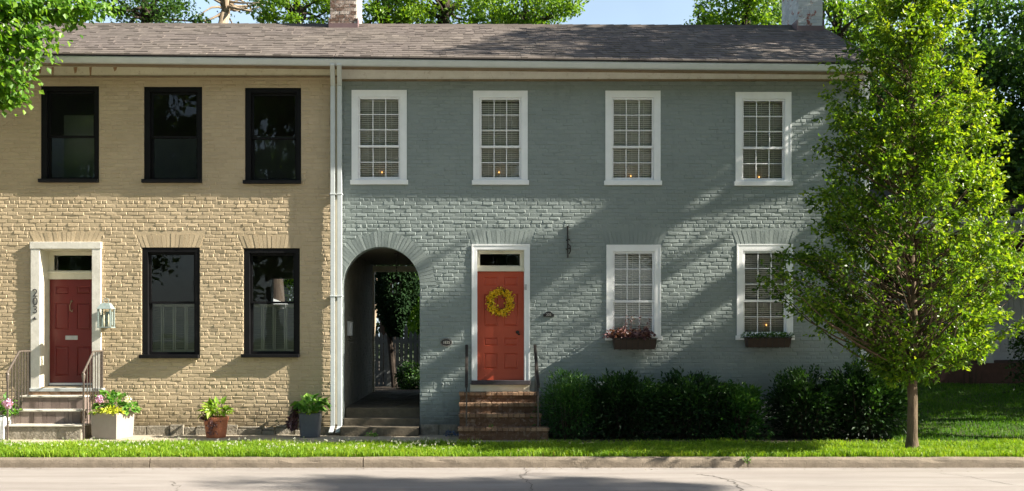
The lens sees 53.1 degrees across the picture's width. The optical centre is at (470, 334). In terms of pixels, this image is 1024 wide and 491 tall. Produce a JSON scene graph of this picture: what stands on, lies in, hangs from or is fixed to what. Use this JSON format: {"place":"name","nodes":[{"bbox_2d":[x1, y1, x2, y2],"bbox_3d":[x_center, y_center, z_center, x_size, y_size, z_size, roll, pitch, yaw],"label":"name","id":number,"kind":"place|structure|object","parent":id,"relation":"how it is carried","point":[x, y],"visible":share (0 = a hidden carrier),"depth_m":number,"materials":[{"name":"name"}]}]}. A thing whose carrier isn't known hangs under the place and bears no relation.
{"place":"outdoors","nodes":[
{"label":"outdoors","id":0,"kind":"place"},
{"bbox_2d":[5,435,769,443],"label":"pavement","id":1,"kind":"structure","parent":0,"point":[298,438],"depth_m":19.28,"materials":[{"name":"concrete"}]},
{"bbox_2d":[0,393,22,439],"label":"planter","id":2,"kind":"object","parent":1,"relation":"on","point":[3,405],"visible":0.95,"depth_m":19.09,"materials":[{"name":"white paint"}]},
{"bbox_2d":[5,350,30,439],"bbox_3d":[-8.600,1.134,19.461,0.067,1.653,1.037,0,0,0],"label":"handrail","id":3,"kind":"object","parent":1,"relation":"on","point":[7,393],"visible":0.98,"depth_m":19.31,"materials":[{"name":"metal"}]},
{"bbox_2d":[4,392,93,439],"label":"front steps","id":4,"kind":"structure","parent":1,"relation":"on","point":[49,416],"depth_m":19.38,"materials":[{"name":"stone"}]},
{"bbox_2d":[81,350,102,439],"bbox_3d":[-7.190,1.134,19.461,0.067,1.653,1.037,0,0,0],"label":"handrail","id":5,"kind":"object","parent":1,"relation":"on","point":[83,388],"visible":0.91,"depth_m":19.31,"materials":[{"name":"metal"}]},
{"bbox_2d":[88,389,141,439],"bbox_3d":[-6.712,1.501,19.337,0.918,0.918,0.788,0,0,0],"label":"planter","id":6,"kind":"object","parent":1,"relation":"on","point":[114,422],"visible":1,"depth_m":19.18,"materials":[{"name":"ceramic"}]},
{"bbox_2d":[0,22,368,434],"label":"row house","id":7,"kind":"structure","parent":1,"relation":"on","point":[168,191],"depth_m":20.00,"materials":[{"name":"beige brick"}]},
{"bbox_2d":[38,86,98,182],"bbox_3d":[-7.848,-3.903,20.043,1.163,1.887,0.255,0,0,0],"label":"window","id":8,"kind":"structure","parent":7,"relation":"in","point":[46,138],"depth_m":20.01,"materials":[{"name":"black paint"}]},
{"bbox_2d":[50,279,91,382],"bbox_3d":[-7.885,-0.063,20.346,0.971,2.053,0.109,0,0,0],"label":"door","id":9,"kind":"structure","parent":7,"relation":"in","point":[70,299],"depth_m":20.35,"materials":[{"name":"red paint"}]},
{"bbox_2d":[97,298,114,327],"bbox_3d":[-7.052,-0.412,19.825,0.280,0.572,0.339,0,0,0],"label":"wall lantern","id":10,"kind":"object","parent":7,"relation":"attached to","point":[110,318],"depth_m":19.77,"materials":[{"name":"white metal"}]},
{"bbox_2d":[139,248,199,357],"bbox_3d":[-5.878,-0.613,20.047,1.157,2.160,0.335,0,0,0],"label":"window","id":11,"kind":"structure","parent":7,"relation":"in","point":[148,305],"depth_m":20.07,"materials":[{"name":"black paint"}]},
{"bbox_2d":[141,87,201,182],"bbox_3d":[-5.835,-3.893,20.043,1.163,1.880,0.255,0,0,0],"label":"window","id":12,"kind":"structure","parent":7,"relation":"in","point":[149,92],"depth_m":20.01,"materials":[{"name":"black paint"}]},
{"bbox_2d":[241,248,299,357],"bbox_3d":[-3.908,-0.613,20.047,1.123,2.133,0.335,0,0,0],"label":"window","id":13,"kind":"structure","parent":7,"relation":"in","point":[250,351],"depth_m":20.07,"materials":[{"name":"black paint"}]},
{"bbox_2d":[243,88,300,183],"bbox_3d":[-3.882,-3.873,20.043,1.123,1.880,0.255,0,0,0],"label":"window","id":14,"kind":"structure","parent":7,"relation":"in","point":[250,93],"depth_m":20.01,"materials":[{"name":"black paint"}]},
{"bbox_2d":[195,396,233,437],"bbox_3d":[-4.853,1.570,19.515,0.715,0.780,0.658,0,0,-30],"label":"plant pot","id":15,"kind":"object","parent":1,"relation":"on","point":[216,426],"visible":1,"depth_m":19.36,"materials":[{"name":"ceramic"}]},
{"bbox_2d":[285,393,330,437],"bbox_3d":[-3.099,1.545,19.551,0.913,0.830,0.737,0,0,0],"label":"plant pot","id":16,"kind":"object","parent":1,"relation":"on","point":[309,418],"visible":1,"depth_m":19.39,"materials":[{"name":"grey stone"}]},
{"bbox_2d":[364,430,377,436],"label":"weed","id":17,"kind":"object","parent":1,"relation":"on","point":[375,433],"visible":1,"depth_m":19.57,"materials":[{"name":"green plant"}]},
{"bbox_2d":[444,429,458,435],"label":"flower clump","id":18,"kind":"object","parent":1,"relation":"on","point":[453,432],"visible":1,"depth_m":19.65,"materials":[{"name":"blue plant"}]},
{"bbox_2d":[458,385,548,440],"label":"front steps","id":19,"kind":"structure","parent":1,"relation":"on","point":[506,414],"depth_m":19.19,"materials":[{"name":"brown brick"}]},
{"bbox_2d":[465,345,467,425],"bbox_3d":[-0.085,0.957,19.456,0.056,1.507,1.048,0,0,0],"label":"handrail","id":20,"kind":"object","parent":19,"relation":"on","point":[466,366],"visible":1,"depth_m":19.24,"materials":[{"name":"metal"}]},
{"bbox_2d":[533,345,539,425],"bbox_3d":[1.245,0.957,19.456,0.056,1.507,1.048,0,0,0],"label":"handrail","id":21,"kind":"object","parent":19,"relation":"on","point":[537,384],"visible":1,"depth_m":19.24,"materials":[{"name":"metal"}]},
{"bbox_2d":[329,0,878,435],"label":"row house","id":22,"kind":"structure","parent":1,"relation":"on","point":[694,131],"depth_m":20.00,"materials":[{"name":"grey brick"}]},
{"bbox_2d":[347,321,352,338],"bbox_3d":[-2.448,-0.086,20.750,0.093,0.358,0.280,0,0,0],"label":"letter box","id":23,"kind":"object","parent":22,"relation":"attached to","point":[349,328],"visible":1,"depth_m":20.62,"materials":[{"name":"metal"}]},
{"bbox_2d":[350,90,407,184],"bbox_3d":[-1.793,-3.845,20.060,1.127,1.846,0.220,0,0,0],"label":"window","id":24,"kind":"structure","parent":22,"relation":"in","point":[361,100],"depth_m":20.01,"materials":[{"name":"white paint"}]},
{"bbox_2d":[391,253,401,294],"bbox_3d":[-1.591,-1.293,21.900,0.217,0.892,0.250,0,0,0],"label":"pendant lantern","id":25,"kind":"object","parent":22,"relation":"hanging from","point":[396,279],"visible":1,"depth_m":21.85,"materials":[{"name":"metal"}]},
{"bbox_2d":[440,338,451,346],"bbox_3d":[-0.483,0.160,19.981,0.236,0.164,0.038,0,0,0],"label":"date plaque","id":26,"kind":"object","parent":22,"relation":"attached to","point":[446,342],"visible":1,"depth_m":19.97,"materials":[{"name":"black metal"}]},
{"bbox_2d":[472,91,528,184],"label":"window","id":27,"kind":"structure","parent":22,"relation":"in","point":[480,120],"depth_m":20.01,"materials":[{"name":"white paint"}]},
{"bbox_2d":[477,272,523,379],"bbox_3d":[0.580,-0.166,20.079,0.914,2.128,0.121,0,0,0],"label":"door","id":28,"kind":"structure","parent":22,"relation":"in","point":[500,340],"depth_m":20.09,"materials":[{"name":"red paint"}]},
{"bbox_2d":[485,287,514,317],"bbox_3d":[0.577,-0.643,20.009,0.619,0.640,0.183,0,0,0],"label":"wreath","id":29,"kind":"object","parent":28,"relation":"hanging from","point":[490,296],"visible":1,"depth_m":19.99,"materials":[{"name":"yellow plant"}]},
{"bbox_2d":[543,311,553,316],"bbox_3d":[1.513,-0.395,19.981,0.210,0.106,0.038,0,0,0],"label":"number plaque","id":30,"kind":"object","parent":22,"relation":"attached to","point":[548,314],"visible":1,"depth_m":19.97,"materials":[{"name":"black metal"}]},
{"bbox_2d":[566,226,570,257],"bbox_3d":[1.902,-1.803,19.959,0.104,0.620,0.075,0,0,17],"label":"flag bracket","id":31,"kind":"object","parent":22,"relation":"attached to","point":[567,248],"visible":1,"depth_m":19.96,"materials":[{"name":"metal"}]},
{"bbox_2d":[602,315,657,349],"bbox_3d":[3.057,-0.036,19.792,1.068,0.687,0.480,0,0,0],"label":"window box","id":32,"kind":"object","parent":22,"relation":"attached to","point":[638,339],"visible":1,"depth_m":19.72,"materials":[{"name":"wood"}]},
{"bbox_2d":[604,91,661,184],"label":"window","id":33,"kind":"structure","parent":22,"relation":"in","point":[652,161],"depth_m":20.04,"materials":[{"name":"white paint"}]},
{"bbox_2d":[605,245,661,339],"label":"window","id":34,"kind":"structure","parent":22,"relation":"in","point":[613,272],"depth_m":20.01,"materials":[{"name":"white paint"}]},
{"bbox_2d":[734,92,792,185],"bbox_3d":[5.707,-3.811,20.060,1.140,1.833,0.220,0,0,0],"label":"window","id":35,"kind":"structure","parent":22,"relation":"in","point":[745,175],"depth_m":20.02,"materials":[{"name":"white paint"}]},
{"bbox_2d":[735,244,794,339],"bbox_3d":[5.737,-0.825,20.060,1.147,1.873,0.220,0,0,0],"label":"window","id":36,"kind":"structure","parent":22,"relation":"in","point":[743,279],"depth_m":20.04,"materials":[{"name":"white paint"}]},
{"bbox_2d":[740,330,794,347],"bbox_3d":[5.730,0.094,19.806,1.079,0.348,0.354,0,0,0],"label":"window box","id":37,"kind":"object","parent":22,"relation":"attached to","point":[762,340],"visible":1,"depth_m":19.71,"materials":[{"name":"wood"}]},
{"bbox_2d":[375,360,419,391],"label":"yard","id":38,"kind":"structure","parent":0,"point":[383,388],"depth_m":27.98,"materials":[{"name":"grey concrete"}]},
{"bbox_2d":[20,0,132,22],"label":"background tree","id":39,"kind":"object","parent":38,"relation":"on","point":[82,17],"visible":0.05,"depth_m":32.24,"materials":[{"name":"green plant"}]},
{"bbox_2d":[98,0,213,22],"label":"background tree","id":40,"kind":"object","parent":38,"relation":"on","point":[145,11],"visible":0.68,"depth_m":32.66,"materials":[{"name":"green plant"}]},
{"bbox_2d":[185,0,267,22],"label":"background tree","id":41,"kind":"object","parent":38,"relation":"on","point":[226,7],"visible":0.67,"depth_m":33.87,"materials":[{"name":"green plant"}]},
{"bbox_2d":[245,0,329,300],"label":"background tree","id":42,"kind":"object","parent":38,"relation":"on","point":[296,11],"visible":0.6,"depth_m":31.73,"materials":[{"name":"green plant"}]},
{"bbox_2d":[283,279,292,300],"bbox_3d":[-6.120,-1.554,34.481,3.917,6.263,2.170,0,0,0],"label":"garden tree","id":43,"kind":"object","parent":38,"relation":"on","point":[288,292],"visible":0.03,"depth_m":34.10,"materials":[{"name":"green plant"}]},
{"bbox_2d":[292,283,410,366],"bbox_3d":[-3.543,-1.303,35.028,6.251,6.440,2.331,0,0,0],"label":"garden hedge","id":44,"kind":"object","parent":38,"relation":"on","point":[377,325],"visible":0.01,"depth_m":34.92,"materials":[{"name":"green plant"}]},
{"bbox_2d":[373,265,377,328],"bbox_3d":[-2.804,-0.805,32.164,2.011,4.647,1.674,0,0,0],"label":"garden tree","id":45,"kind":"object","parent":38,"relation":"on","point":[376,309],"depth_m":31.95,"materials":[{"name":"green plant"}]},
{"bbox_2d":[374,265,419,387],"bbox_3d":[-2.122,-1.014,29.009,1.552,5.070,1.324,0,0,0],"label":"ivy tree","id":46,"kind":"object","parent":38,"relation":"on","point":[393,312],"visible":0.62,"depth_m":28.84,"materials":[{"name":"green plant"}]},
{"bbox_2d":[375,326,419,385],"bbox_3d":[-2.200,0.592,29.855,1.600,1.837,0.410,0,0,0],"label":"picket fence","id":47,"kind":"object","parent":38,"relation":"on","point":[412,341],"visible":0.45,"depth_m":30.00,"materials":[{"name":"grey wood"}]},
{"bbox_2d":[362,0,435,381],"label":"background tree","id":48,"kind":"object","parent":38,"relation":"on","point":[376,10],"visible":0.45,"depth_m":31.82,"materials":[{"name":"green plant"}]},
{"bbox_2d":[394,359,419,389],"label":"garden shrub","id":49,"kind":"object","parent":38,"relation":"on","point":[406,375],"visible":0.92,"depth_m":28.05,"materials":[{"name":"green plant"}]},
{"bbox_2d":[406,274,419,364],"bbox_3d":[-1.583,-0.390,30.991,0.982,3.829,1.341,0,0,0],"label":"garden shrub","id":50,"kind":"object","parent":38,"relation":"on","point":[413,318],"visible":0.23,"depth_m":30.64,"materials":[{"name":"green plant"}]},
{"bbox_2d":[382,0,497,23],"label":"background tree","id":51,"kind":"object","parent":38,"relation":"on","point":[444,10],"visible":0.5,"depth_m":32.38,"materials":[{"name":"green plant"}]},
{"bbox_2d":[466,0,588,23],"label":"background tree","id":52,"kind":"object","parent":38,"relation":"on","point":[502,13],"visible":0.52,"depth_m":31.41,"materials":[{"name":"green plant"}]},
{"bbox_2d":[684,1,721,24],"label":"background tree","id":53,"kind":"object","parent":38,"relation":"on","point":[696,7],"visible":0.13,"depth_m":31.52,"materials":[{"name":"green plant"}]},
{"bbox_2d":[0,468,1023,490],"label":"road","id":54,"kind":"structure","parent":0,"point":[459,479],"depth_m":14.88,"materials":[{"name":"grey asphalt"}]},
{"bbox_2d":[14,467,1015,470],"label":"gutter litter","id":55,"kind":"object","parent":54,"relation":"on","point":[508,467],"visible":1,"depth_m":16.06,"materials":[{"name":"brown plant"}]},
{"bbox_2d":[171,467,1017,490],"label":"road cracks","id":56,"kind":"object","parent":54,"relation":"on","point":[701,474],"visible":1,"depth_m":14.64,"materials":[{"name":"black asphalt"}]},
{"bbox_2d":[0,436,1023,456],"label":"grass","id":57,"kind":"structure","parent":0,"point":[523,449],"depth_m":16.89,"materials":[{"name":"green plant"}]},
{"bbox_2d":[19,0,1023,338],"label":"sky","id":58,"kind":"structure","parent":0,"point":[643,12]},
{"bbox_2d":[38,453,1014,456],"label":"verge","id":59,"kind":"structure","parent":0,"point":[624,456],"depth_m":16.50,"materials":[{"name":"green plant"}]},
{"bbox_2d":[0,0,125,116],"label":"maple tree","id":60,"kind":"object","parent":59,"relation":"on","point":[30,36],"visible":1,"depth_m":18.08,"materials":[{"name":"green plant"}]},
{"bbox_2d":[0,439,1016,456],"bbox_3d":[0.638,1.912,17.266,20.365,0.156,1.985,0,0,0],"label":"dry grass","id":61,"kind":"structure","parent":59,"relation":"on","point":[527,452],"depth_m":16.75,"materials":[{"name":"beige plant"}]},
{"bbox_2d":[752,0,1023,449],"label":"street tree","id":62,"kind":"object","parent":59,"relation":"on","point":[896,352],"visible":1,"depth_m":16.71,"materials":[{"name":"green plant"}]},
{"bbox_2d":[548,434,899,442],"bbox_3d":[5.030,2.003,19.274,7.140,0.114,1.449,0,0,0],"label":"planting bed","id":63,"kind":"object","parent":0,"point":[779,438],"depth_m":18.93,"materials":[{"name":"soil"}]},
{"bbox_2d":[531,367,611,442],"bbox_3d":[1.796,1.305,19.112,1.541,1.425,1.741,0,0,-30],"label":"shrub","id":64,"kind":"object","parent":63,"relation":"on","point":[568,399],"visible":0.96,"depth_m":18.96,"materials":[{"name":"green plant"}]},
{"bbox_2d":[572,368,678,441],"bbox_3d":[2.871,1.318,19.209,2.106,1.432,1.742,0,0,0],"label":"shrub","id":65,"kind":"object","parent":63,"relation":"on","point":[622,396],"visible":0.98,"depth_m":18.89,"materials":[{"name":"green plant"}]},
{"bbox_2d":[636,366,746,440],"bbox_3d":[4.117,1.302,19.208,2.228,1.435,1.701,0,0,0],"label":"shrub","id":66,"kind":"object","parent":63,"relation":"on","point":[691,397],"visible":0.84,"depth_m":18.90,"materials":[{"name":"green plant"}]},
{"bbox_2d":[702,379,782,441],"bbox_3d":[4.990,1.428,19.047,1.551,1.205,1.490,0,0,28],"label":"shrub","id":67,"kind":"object","parent":63,"relation":"on","point":[748,403],"visible":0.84,"depth_m":18.85,"materials":[{"name":"green plant"}]},
{"bbox_2d":[758,363,855,440],"bbox_3d":[6.251,1.280,19.271,1.960,1.481,1.842,0,0,35],"label":"shrub","id":68,"kind":"object","parent":63,"relation":"on","point":[796,399],"visible":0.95,"depth_m":18.99,"materials":[{"name":"green plant"}]},
{"bbox_2d":[811,354,926,442],"bbox_3d":[7.274,1.187,19.122,2.157,1.695,1.831,0,0,0],"label":"shrub","id":69,"kind":"object","parent":63,"relation":"on","point":[862,393],"visible":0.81,"depth_m":18.82,"materials":[{"name":"green plant"}]},
{"bbox_2d":[872,381,1023,441],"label":"lawn","id":70,"kind":"structure","parent":0,"point":[960,400],"depth_m":20.48,"materials":[{"name":"green plant"}]},
{"bbox_2d":[684,0,781,24],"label":"background tree","id":71,"kind":"object","parent":70,"relation":"on","point":[746,14],"visible":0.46,"depth_m":30.34,"materials":[{"name":"green plant"}]},
{"bbox_2d":[729,0,917,170],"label":"background tree","id":72,"kind":"object","parent":70,"relation":"on","point":[779,14],"visible":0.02,"depth_m":36.01,"materials":[{"name":"green plant"}]},
{"bbox_2d":[822,0,899,58],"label":"background tree","id":73,"kind":"object","parent":70,"relation":"on","point":[837,9],"visible":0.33,"depth_m":31.83,"materials":[{"name":"green plant"}]},
{"bbox_2d":[855,0,1023,189],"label":"background tree","id":74,"kind":"object","parent":70,"relation":"on","point":[987,11],"visible":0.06,"depth_m":32.10,"materials":[{"name":"green plant"}]},
{"bbox_2d":[870,26,1023,205],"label":"background tree","id":75,"kind":"object","parent":70,"relation":"on","point":[993,74],"visible":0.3,"depth_m":28.52,"materials":[{"name":"green plant"}]},
{"bbox_2d":[870,190,1023,383],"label":"neighbour house","id":76,"kind":"structure","parent":70,"relation":"on","point":[992,370],"depth_m":27.92,"materials":[{"name":"red brick"}]},
{"bbox_2d":[870,263,906,323],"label":"window","id":77,"kind":"structure","parent":76,"relation":"in","point":[905,305],"depth_m":27.92,"materials":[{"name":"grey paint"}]},
{"bbox_2d":[921,263,957,324],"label":"window","id":78,"kind":"structure","parent":76,"relation":"in","point":[922,264],"depth_m":27.92,"materials":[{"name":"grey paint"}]},
{"bbox_2d":[995,287,1023,359],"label":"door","id":79,"kind":"structure","parent":76,"relation":"in","point":[1017,305],"depth_m":27.94,"materials":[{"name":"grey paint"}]},
{"bbox_2d":[948,369,986,384],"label":"shrub","id":80,"kind":"object","parent":70,"relation":"on","point":[971,380],"visible":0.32,"depth_m":24.76,"materials":[{"name":"green plant"}]},
{"bbox_2d":[917,323,1023,397],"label":"shrub","id":81,"kind":"object","parent":70,"relation":"on","point":[1018,344],"visible":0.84,"depth_m":19.94,"materials":[{"name":"green plant"}]},
{"label":"ground","id":82,"kind":"structure","parent":0,"visible":0},
{"bbox_2d":[0,456,1023,467],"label":"kerb","id":83,"kind":"structure","parent":82,"relation":"on","point":[513,462],"depth_m":16.20,"materials":[{"name":"concrete"}]}
]}

